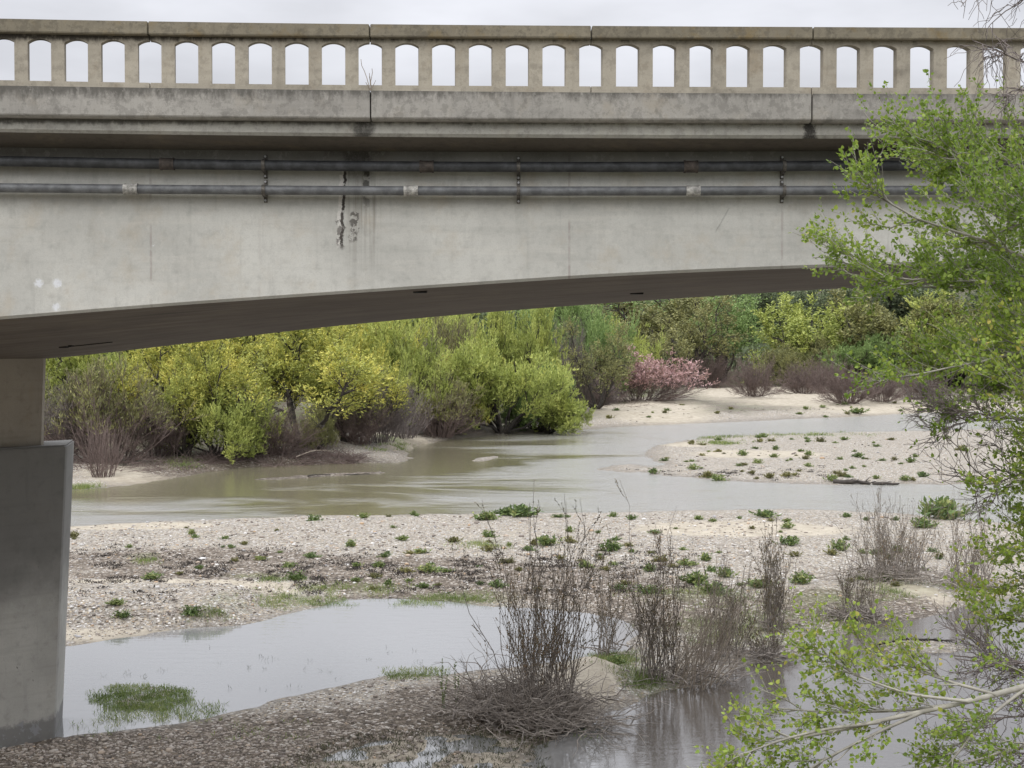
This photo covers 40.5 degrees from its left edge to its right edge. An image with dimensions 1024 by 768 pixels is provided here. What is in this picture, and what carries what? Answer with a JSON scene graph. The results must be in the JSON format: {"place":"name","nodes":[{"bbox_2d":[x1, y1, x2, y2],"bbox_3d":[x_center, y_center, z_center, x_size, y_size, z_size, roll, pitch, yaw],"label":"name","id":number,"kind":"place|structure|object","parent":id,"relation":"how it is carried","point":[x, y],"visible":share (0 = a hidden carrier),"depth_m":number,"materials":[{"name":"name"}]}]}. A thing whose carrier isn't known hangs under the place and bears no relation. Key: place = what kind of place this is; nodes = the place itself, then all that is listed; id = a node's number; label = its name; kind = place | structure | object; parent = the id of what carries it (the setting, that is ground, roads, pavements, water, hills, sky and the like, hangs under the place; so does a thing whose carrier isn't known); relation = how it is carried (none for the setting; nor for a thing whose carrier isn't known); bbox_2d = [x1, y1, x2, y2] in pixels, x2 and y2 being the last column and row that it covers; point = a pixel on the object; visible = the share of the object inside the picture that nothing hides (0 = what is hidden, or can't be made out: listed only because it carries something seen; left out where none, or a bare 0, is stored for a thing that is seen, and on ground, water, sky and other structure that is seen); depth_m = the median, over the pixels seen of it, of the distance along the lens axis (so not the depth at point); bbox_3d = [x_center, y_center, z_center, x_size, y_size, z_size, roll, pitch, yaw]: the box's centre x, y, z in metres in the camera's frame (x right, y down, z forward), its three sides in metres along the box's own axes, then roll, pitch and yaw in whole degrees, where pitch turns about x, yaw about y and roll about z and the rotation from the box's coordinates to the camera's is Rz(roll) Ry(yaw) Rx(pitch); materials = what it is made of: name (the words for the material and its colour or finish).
{"place":"outdoors","nodes":[
{"label":"outdoors","id":0,"kind":"place"},
{"bbox_2d":[0,283,1023,767],"bbox_3d":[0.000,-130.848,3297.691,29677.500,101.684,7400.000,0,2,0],"label":"ground","id":1,"kind":"structure","parent":0,"point":[770,407],"depth_m":45.19,"materials":[{"name":"gravel"}]},
{"bbox_2d":[44,372,105,455],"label":"bare willow","id":2,"kind":"object","parent":1,"relation":"on","point":[47,414],"visible":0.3,"depth_m":76.75,"materials":[{"name":"brown plant"}]},
{"bbox_2d":[64,412,128,477],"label":"cane clump","id":3,"kind":"object","parent":1,"relation":"on","point":[98,458],"visible":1,"depth_m":71.47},
{"bbox_2d":[45,351,148,427],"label":"willow tree","id":4,"kind":"object","parent":1,"relation":"on","point":[75,362],"visible":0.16,"depth_m":96.54,"materials":[{"name":"green plant"}]},
{"bbox_2d":[44,351,207,466],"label":"bare willow","id":5,"kind":"object","parent":1,"relation":"on","point":[94,398],"visible":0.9,"depth_m":76.58,"materials":[{"name":"brown plant"}]},
{"bbox_2d":[113,387,196,456],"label":"bare willow","id":6,"kind":"object","parent":1,"relation":"on","point":[177,435],"visible":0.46,"depth_m":79.67,"materials":[{"name":"brown plant"}]},
{"bbox_2d":[81,343,228,424],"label":"willow tree","id":7,"kind":"object","parent":1,"relation":"on","point":[155,355],"visible":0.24,"depth_m":100.64,"materials":[{"name":"green plant"}]},
{"bbox_2d":[107,339,250,456],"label":"willow tree","id":8,"kind":"object","parent":1,"relation":"on","point":[185,382],"visible":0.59,"depth_m":79.54,"materials":[{"name":"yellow plant"}]},
{"bbox_2d":[180,604,202,615],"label":"weed clump","id":9,"kind":"object","parent":1,"relation":"on","point":[191,611],"visible":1,"depth_m":34.68,"materials":[{"name":"green plant"}]},
{"bbox_2d":[106,332,298,386],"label":"willow tree","id":10,"kind":"object","parent":1,"relation":"on","point":[224,347],"visible":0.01,"depth_m":154.13,"materials":[{"name":"green plant"}]},
{"bbox_2d":[156,375,286,464],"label":"willow bush","id":11,"kind":"object","parent":1,"relation":"on","point":[231,429],"visible":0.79,"depth_m":79.89,"materials":[{"name":"green plant"}]},
{"bbox_2d":[158,332,312,404],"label":"willow tree","id":12,"kind":"object","parent":1,"relation":"on","point":[240,344],"visible":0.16,"depth_m":105.16,"materials":[{"name":"green plant"}]},
{"bbox_2d":[241,396,327,453],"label":"bare willow","id":13,"kind":"object","parent":1,"relation":"on","point":[274,439],"visible":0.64,"depth_m":81.88,"materials":[{"name":"brown plant"}]},
{"bbox_2d":[190,327,393,447],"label":"willow tree","id":14,"kind":"object","parent":1,"relation":"on","point":[288,379],"visible":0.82,"depth_m":84.56,"materials":[{"name":"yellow plant"}]},
{"bbox_2d":[299,402,339,451],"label":"willow bush","id":15,"kind":"object","parent":1,"relation":"on","point":[329,425],"visible":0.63,"depth_m":84.72,"materials":[{"name":"green plant"}]},
{"bbox_2d":[101,647,550,767],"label":"gravel bank","id":16,"kind":"structure","parent":1,"relation":"on","point":[425,752],"depth_m":23.69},
{"bbox_2d":[263,322,405,395],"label":"willow tree","id":17,"kind":"object","parent":1,"relation":"on","point":[359,326],"depth_m":169.33,"materials":[{"name":"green plant"}]},
{"bbox_2d":[291,325,413,441],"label":"willow tree","id":18,"kind":"object","parent":1,"relation":"on","point":[316,383],"visible":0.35,"depth_m":89.25,"materials":[{"name":"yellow plant"}]},
{"bbox_2d":[328,391,399,444],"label":"bare willow","id":19,"kind":"object","parent":1,"relation":"on","point":[349,430],"visible":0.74,"depth_m":87.95,"materials":[{"name":"brown plant"}]},
{"bbox_2d":[69,397,659,474],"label":"riverbank","id":20,"kind":"structure","parent":1,"relation":"on","point":[348,458],"depth_m":81.09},
{"bbox_2d":[298,318,431,426],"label":"willow tree","id":21,"kind":"object","parent":1,"relation":"on","point":[366,345],"visible":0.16,"depth_m":104.30,"materials":[{"name":"green plant"}]},
{"bbox_2d":[328,367,429,442],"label":"bare willow","id":22,"kind":"object","parent":1,"relation":"on","point":[395,420],"visible":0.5,"depth_m":90.56,"materials":[{"name":"brown plant"}]},
{"bbox_2d":[381,387,439,438],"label":"cane clump","id":23,"kind":"object","parent":1,"relation":"on","point":[408,432],"visible":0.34,"depth_m":97.04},
{"bbox_2d":[349,317,473,430],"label":"willow tree","id":24,"kind":"object","parent":1,"relation":"on","point":[406,355],"visible":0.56,"depth_m":103.59,"materials":[{"name":"green plant"}]},
{"bbox_2d":[354,313,479,357],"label":"willow tree","id":25,"kind":"object","parent":1,"relation":"on","point":[419,322],"visible":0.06,"depth_m":180.56,"materials":[{"name":"green plant"}]},
{"bbox_2d":[379,337,477,427],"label":"bare willow","id":26,"kind":"object","parent":1,"relation":"on","point":[429,359],"visible":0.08,"depth_m":106.88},
{"bbox_2d":[414,561,443,573],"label":"weed clump","id":27,"kind":"object","parent":1,"relation":"on","point":[428,567],"visible":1,"depth_m":41.87,"materials":[{"name":"green plant"}]},
{"bbox_2d":[403,362,487,437],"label":"bare willow","id":28,"kind":"object","parent":1,"relation":"on","point":[459,400],"visible":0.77,"depth_m":103.03,"materials":[{"name":"brown plant"}]},
{"bbox_2d":[396,314,495,359],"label":"willow tree","id":29,"kind":"object","parent":1,"relation":"on","point":[445,332],"visible":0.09,"depth_m":113.73,"materials":[{"name":"green plant"}]},
{"bbox_2d":[417,392,483,434],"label":"bare willow","id":30,"kind":"object","parent":1,"relation":"on","point":[470,421],"visible":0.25,"depth_m":104.91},
{"bbox_2d":[427,345,494,430],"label":"willow bush","id":31,"kind":"object","parent":1,"relation":"on","point":[485,410],"visible":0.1,"depth_m":107.11,"materials":[{"name":"green plant"}]},
{"bbox_2d":[68,404,858,602],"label":"dead weeds","id":32,"kind":"object","parent":1,"relation":"on","point":[323,577],"visible":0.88,"depth_m":42.51,"materials":[{"name":"brown plant"}]},
{"bbox_2d":[407,310,533,356],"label":"tree","id":33,"kind":"object","parent":1,"relation":"on","point":[481,316],"visible":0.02,"depth_m":195.90,"materials":[{"name":"green plant"}]},
{"bbox_2d":[432,310,536,418],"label":"willow tree","id":34,"kind":"object","parent":1,"relation":"on","point":[503,336],"visible":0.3,"depth_m":119.96,"materials":[{"name":"green plant"}]},
{"bbox_2d":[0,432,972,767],"bbox_3d":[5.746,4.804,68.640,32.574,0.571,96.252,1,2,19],"label":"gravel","id":35,"kind":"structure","parent":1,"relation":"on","point":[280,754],"depth_m":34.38,"materials":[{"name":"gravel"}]},
{"bbox_2d":[283,570,306,580],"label":"weed clump","id":36,"kind":"object","parent":35,"relation":"on","point":[297,575],"visible":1,"depth_m":40.69,"materials":[{"name":"green plant"}]},
{"bbox_2d":[916,495,975,519],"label":"weed clump","id":37,"kind":"object","parent":35,"relation":"on","point":[942,501],"visible":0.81,"depth_m":54.93,"materials":[{"name":"green plant"}]},
{"bbox_2d":[472,510,503,519],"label":"weed clump","id":38,"kind":"object","parent":1,"relation":"on","point":[490,515],"visible":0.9,"depth_m":54.74,"materials":[{"name":"green plant"}]},
{"bbox_2d":[360,638,650,762],"bbox_3d":[0.073,5.449,25.662,4.804,1.520,4.151,1,2,41],"label":"willow clump","id":39,"kind":"object","parent":1,"relation":"on","point":[493,707],"visible":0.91,"depth_m":25.17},
{"bbox_2d":[69,390,945,740],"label":"shore grass","id":40,"kind":"structure","parent":1,"relation":"on","point":[153,704],"depth_m":31.24,"materials":[{"name":"plant"}]},
{"bbox_2d":[428,328,588,435],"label":"willow bush","id":41,"kind":"object","parent":1,"relation":"on","point":[499,383],"visible":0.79,"depth_m":107.33,"materials":[{"name":"green plant"}]},
{"bbox_2d":[0,19,1023,748],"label":"concrete bridge","id":42,"kind":"structure","parent":1,"relation":"on","point":[88,273],"depth_m":16.95,"materials":[{"name":"concrete"}]},
{"bbox_2d":[0,180,1018,203],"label":"service pipe","id":43,"kind":"object","parent":42,"relation":"attached to","point":[265,190],"visible":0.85,"depth_m":16.76,"materials":[{"name":"metal"}]},
{"bbox_2d":[0,155,1023,179],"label":"service pipe","id":44,"kind":"object","parent":42,"relation":"attached to","point":[782,165],"visible":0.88,"depth_m":16.74,"materials":[{"name":"metal"}]},
{"bbox_2d":[508,503,544,516],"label":"weed clump","id":45,"kind":"object","parent":1,"relation":"on","point":[520,509],"visible":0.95,"depth_m":55.74,"materials":[{"name":"green plant"}]},
{"bbox_2d":[488,307,570,375],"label":"willow tree","id":46,"kind":"object","parent":1,"relation":"on","point":[541,339],"visible":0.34,"depth_m":124.10,"materials":[{"name":"green plant"}]},
{"bbox_2d":[422,491,648,719],"bbox_3d":[0.458,3.967,26.063,4.296,4.462,3.468,0,2,0],"label":"willow clump","id":47,"kind":"object","parent":1,"relation":"on","point":[537,641],"visible":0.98,"depth_m":25.85,"materials":[{"name":"plant"}]},
{"bbox_2d":[497,356,577,431],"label":"willow bush","id":48,"kind":"object","parent":1,"relation":"on","point":[503,415],"visible":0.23,"depth_m":111.25,"materials":[{"name":"green plant"}]},
{"bbox_2d":[537,534,563,545],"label":"weed clump","id":49,"kind":"object","parent":1,"relation":"on","point":[544,540],"visible":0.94,"depth_m":47.28,"materials":[{"name":"green plant"}]},
{"bbox_2d":[509,388,596,434],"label":"willow bush","id":50,"kind":"object","parent":1,"relation":"on","point":[574,430],"visible":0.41,"depth_m":110.82,"materials":[{"name":"green plant"}]},
{"bbox_2d":[474,301,637,355],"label":"cottonwood tree","id":51,"kind":"object","parent":1,"relation":"on","point":[592,319],"visible":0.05,"depth_m":224.20,"materials":[{"name":"green plant"}]},
{"bbox_2d":[552,314,598,404],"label":"bare willow","id":52,"kind":"object","parent":1,"relation":"on","point":[579,355],"visible":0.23,"depth_m":134.88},
{"bbox_2d":[479,661,674,756],"bbox_3d":[1.177,5.647,25.420,3.319,1.151,3.980,1,2,26],"label":"willow clump","id":53,"kind":"object","parent":1,"relation":"on","point":[574,724],"visible":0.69,"depth_m":24.92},
{"bbox_2d":[518,301,641,399],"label":"willow tree","id":54,"kind":"object","parent":1,"relation":"on","point":[595,330],"visible":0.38,"depth_m":149.19,"materials":[{"name":"green plant"}]},
{"bbox_2d":[198,299,970,380],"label":"hillside scrub","id":55,"kind":"object","parent":1,"relation":"on","point":[751,351],"visible":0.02,"depth_m":268.28,"materials":[{"name":"green plant"}]},
{"bbox_2d":[553,313,637,408],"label":"willow tree","id":56,"kind":"object","parent":1,"relation":"on","point":[609,364],"visible":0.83,"depth_m":132.94,"materials":[{"name":"green plant"}]},
{"bbox_2d":[576,359,629,404],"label":"bare willow","id":57,"kind":"object","parent":1,"relation":"on","point":[611,392],"visible":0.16,"depth_m":143.66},
{"bbox_2d":[589,374,619,405],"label":"bare willow","id":58,"kind":"object","parent":1,"relation":"on","point":[613,400],"visible":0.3,"depth_m":143.72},
{"bbox_2d":[576,542,642,657],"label":"willow clump","id":59,"kind":"object","parent":1,"relation":"on","point":[611,635],"visible":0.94,"depth_m":30.96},
{"bbox_2d":[598,538,622,551],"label":"weed clump","id":60,"kind":"object","parent":1,"relation":"on","point":[615,547],"visible":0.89,"depth_m":45.77,"materials":[{"name":"green plant"}]},
{"bbox_2d":[595,312,665,379],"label":"willow tree","id":61,"kind":"object","parent":1,"relation":"on","point":[640,350],"visible":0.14,"depth_m":180.94,"materials":[{"name":"green plant"}]},
{"bbox_2d":[570,295,728,367],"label":"oak tree","id":62,"kind":"object","parent":1,"relation":"on","point":[675,307],"visible":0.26,"depth_m":253.00,"materials":[{"name":"green plant"}]},
{"bbox_2d":[592,344,719,402],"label":"tamarisk bush","id":63,"kind":"object","parent":1,"relation":"on","point":[643,375],"visible":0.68,"depth_m":151.90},
{"bbox_2d":[591,480,728,683],"bbox_3d":[2.972,4.059,28.593,2.787,4.090,2.095,0,2,0],"label":"willow clump","id":64,"kind":"object","parent":1,"relation":"on","point":[652,642],"visible":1,"depth_m":28.54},
{"bbox_2d":[583,295,750,386],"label":"oak tree","id":65,"kind":"object","parent":1,"relation":"on","point":[697,335],"visible":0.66,"depth_m":205.46,"materials":[{"name":"green plant"}]},
{"bbox_2d":[676,569,709,584],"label":"weed clump","id":66,"kind":"object","parent":1,"relation":"on","point":[690,579],"visible":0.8,"depth_m":39.77,"materials":[{"name":"green plant"}]},
{"bbox_2d":[629,294,767,328],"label":"cottonwood tree","id":67,"kind":"object","parent":1,"relation":"on","point":[647,302],"visible":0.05,"depth_m":303.04,"materials":[{"name":"green plant"}]},
{"bbox_2d":[618,553,783,693],"bbox_3d":[3.800,4.811,28.484,3.422,2.661,2.800,0,2,0],"label":"willow clump","id":68,"kind":"object","parent":1,"relation":"on","point":[701,669],"visible":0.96,"depth_m":28.36,"materials":[{"name":"plant"}]},
{"bbox_2d":[680,344,741,387],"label":"bare willow","id":69,"kind":"object","parent":1,"relation":"on","point":[715,368],"visible":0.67,"depth_m":205.47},
{"bbox_2d":[693,580,735,592],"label":"weed clump","id":70,"kind":"object","parent":1,"relation":"on","point":[706,582],"visible":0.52,"depth_m":38.48,"materials":[{"name":"green plant"}]},
{"bbox_2d":[662,548,779,664],"bbox_3d":[4.724,4.832,30.881,2.843,2.483,2.672,1,2,23],"label":"willow clump","id":71,"kind":"object","parent":1,"relation":"on","point":[749,627],"visible":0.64,"depth_m":30.53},
{"bbox_2d":[681,293,767,381],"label":"cottonwood tree","id":72,"kind":"object","parent":1,"relation":"on","point":[744,321],"visible":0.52,"depth_m":233.51,"materials":[{"name":"green plant"}]},
{"bbox_2d":[711,566,739,577],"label":"weed clump","id":73,"kind":"object","parent":1,"relation":"on","point":[728,573],"visible":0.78,"depth_m":40.90,"materials":[{"name":"green plant"}]},
{"bbox_2d":[720,351,789,397],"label":"tamarisk shrub","id":74,"kind":"object","parent":1,"relation":"on","point":[750,381],"visible":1,"depth_m":163.73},
{"bbox_2d":[748,509,780,517],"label":"weed clump","id":75,"kind":"object","parent":1,"relation":"on","point":[765,513],"visible":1,"depth_m":55.16,"materials":[{"name":"green plant"}]},
{"bbox_2d":[722,602,813,662],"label":"willow clump","id":76,"kind":"object","parent":1,"relation":"on","point":[770,651],"visible":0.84,"depth_m":30.60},
{"bbox_2d":[743,517,806,630],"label":"willow clump","id":77,"kind":"object","parent":1,"relation":"on","point":[768,599],"visible":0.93,"depth_m":33.54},
{"bbox_2d":[730,290,830,330],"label":"oak tree","id":78,"kind":"object","parent":1,"relation":"on","point":[763,304],"visible":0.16,"depth_m":324.79,"materials":[{"name":"green plant"}]},
{"bbox_2d":[772,535,800,545],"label":"weed clump","id":79,"kind":"object","parent":1,"relation":"on","point":[789,540],"visible":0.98,"depth_m":47.36,"materials":[{"name":"green plant"}]},
{"bbox_2d":[770,359,830,393],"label":"tamarisk shrub","id":80,"kind":"object","parent":1,"relation":"on","point":[801,386],"visible":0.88,"depth_m":176.68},
{"bbox_2d":[787,569,815,584],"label":"weed clump","id":81,"kind":"object","parent":1,"relation":"on","point":[799,578],"visible":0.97,"depth_m":39.66,"materials":[{"name":"green plant"}]},
{"bbox_2d":[752,330,854,385],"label":"willow tree","id":82,"kind":"object","parent":1,"relation":"on","point":[782,362],"visible":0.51,"depth_m":213.28,"materials":[{"name":"green plant"}]},
{"bbox_2d":[773,288,860,340],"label":"oak tree","id":83,"kind":"object","parent":1,"relation":"on","point":[821,299],"visible":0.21,"depth_m":315.98,"materials":[{"name":"green plant"}]},
{"bbox_2d":[743,290,902,383],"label":"oak tree","id":84,"kind":"object","parent":1,"relation":"on","point":[800,338],"visible":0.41,"depth_m":220.21,"materials":[{"name":"green plant"}]},
{"bbox_2d":[804,352,851,391],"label":"tamarisk shrub","id":85,"kind":"object","parent":1,"relation":"on","point":[825,371],"visible":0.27,"depth_m":181.51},
{"bbox_2d":[826,539,849,550],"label":"weed clump","id":86,"kind":"object","parent":1,"relation":"on","point":[837,547],"visible":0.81,"depth_m":45.98,"materials":[{"name":"green plant"}]},
{"bbox_2d":[808,363,888,403],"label":"tamarisk shrub","id":87,"kind":"object","parent":1,"relation":"on","point":[835,386],"visible":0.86,"depth_m":150.31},
{"bbox_2d":[833,477,875,484],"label":"driftwood log","id":88,"kind":"object","parent":1,"relation":"on","point":[846,481],"visible":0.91,"depth_m":69.90,"materials":[{"name":"grey wood"}]},
{"bbox_2d":[687,0,1023,767],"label":"cottonwood tree","id":89,"kind":"object","parent":1,"relation":"on","point":[983,158],"visible":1,"depth_m":10.69,"materials":[{"name":"green plant"}]},
{"bbox_2d":[808,538,909,627],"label":"willow clump","id":90,"kind":"object","parent":1,"relation":"on","point":[866,613],"visible":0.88,"depth_m":35.05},
{"bbox_2d":[802,329,915,386],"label":"willow tree","id":91,"kind":"object","parent":1,"relation":"on","point":[866,358],"visible":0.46,"depth_m":208.32,"materials":[{"name":"green plant"}]},
{"bbox_2d":[793,285,962,331],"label":"oak tree","id":92,"kind":"object","parent":1,"relation":"on","point":[893,304],"visible":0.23,"depth_m":320.45,"materials":[{"name":"green plant"}]},
{"bbox_2d":[855,371,908,402],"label":"tamarisk shrub","id":93,"kind":"object","parent":1,"relation":"on","point":[888,392],"visible":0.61,"depth_m":154.73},
{"bbox_2d":[779,477,987,588],"bbox_3d":[11.111,4.277,40.516,4.952,3.083,5.519,-1,2,-38],"label":"willow clump","id":94,"kind":"object","parent":1,"relation":"on","point":[896,568],"visible":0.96,"depth_m":40.40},
{"bbox_2d":[809,288,971,384],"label":"oak tree","id":95,"kind":"object","parent":1,"relation":"on","point":[878,323],"visible":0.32,"depth_m":211.67,"materials":[{"name":"green plant"}]},
{"bbox_2d":[878,635,954,644],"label":"driftwood branch","id":96,"kind":"object","parent":1,"relation":"on","point":[923,639],"visible":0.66,"depth_m":32.02,"materials":[{"name":"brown wood"}]},
{"bbox_2d":[890,369,956,399],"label":"tamarisk shrub","id":97,"kind":"object","parent":1,"relation":"on","point":[913,390],"visible":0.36,"depth_m":160.87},
{"bbox_2d":[909,517,939,527],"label":"weed clump","id":98,"kind":"object","parent":1,"relation":"on","point":[921,523],"visible":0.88,"depth_m":52.24,"materials":[{"name":"green plant"}]},
{"bbox_2d":[898,285,1006,328],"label":"oak tree","id":99,"kind":"object","parent":1,"relation":"on","point":[950,300],"visible":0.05,"depth_m":317.86,"materials":[{"name":"green plant"}]},
{"bbox_2d":[893,285,1022,385],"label":"willow tree","id":100,"kind":"object","parent":1,"relation":"on","point":[932,328],"visible":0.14,"depth_m":210.97,"materials":[{"name":"green plant"}]},
{"bbox_2d":[898,483,1018,591],"bbox_3d":[13.136,4.280,39.718,3.609,3.110,2.818,-1,2,-24],"label":"willow clump","id":101,"kind":"object","parent":1,"relation":"on","point":[973,559],"visible":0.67,"depth_m":39.34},
{"bbox_2d":[906,293,1023,384],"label":"oak tree","id":102,"kind":"object","parent":1,"relation":"on","point":[973,313],"visible":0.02,"depth_m":212.59,"materials":[{"name":"green plant"}]},
{"bbox_2d":[0,0,1023,91],"label":"sky","id":103,"kind":"structure","parent":0,"point":[713,13],"materials":[{"name":"white"}]},
{"bbox_2d":[56,598,1023,767],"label":"water","id":104,"kind":"structure","parent":0,"point":[341,643],"depth_m":29.11,"materials":[{"name":"liquid"}]},
{"bbox_2d":[71,411,1023,525],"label":"river","id":105,"kind":"structure","parent":0,"point":[449,476],"depth_m":68.32,"materials":[{"name":"liquid"}]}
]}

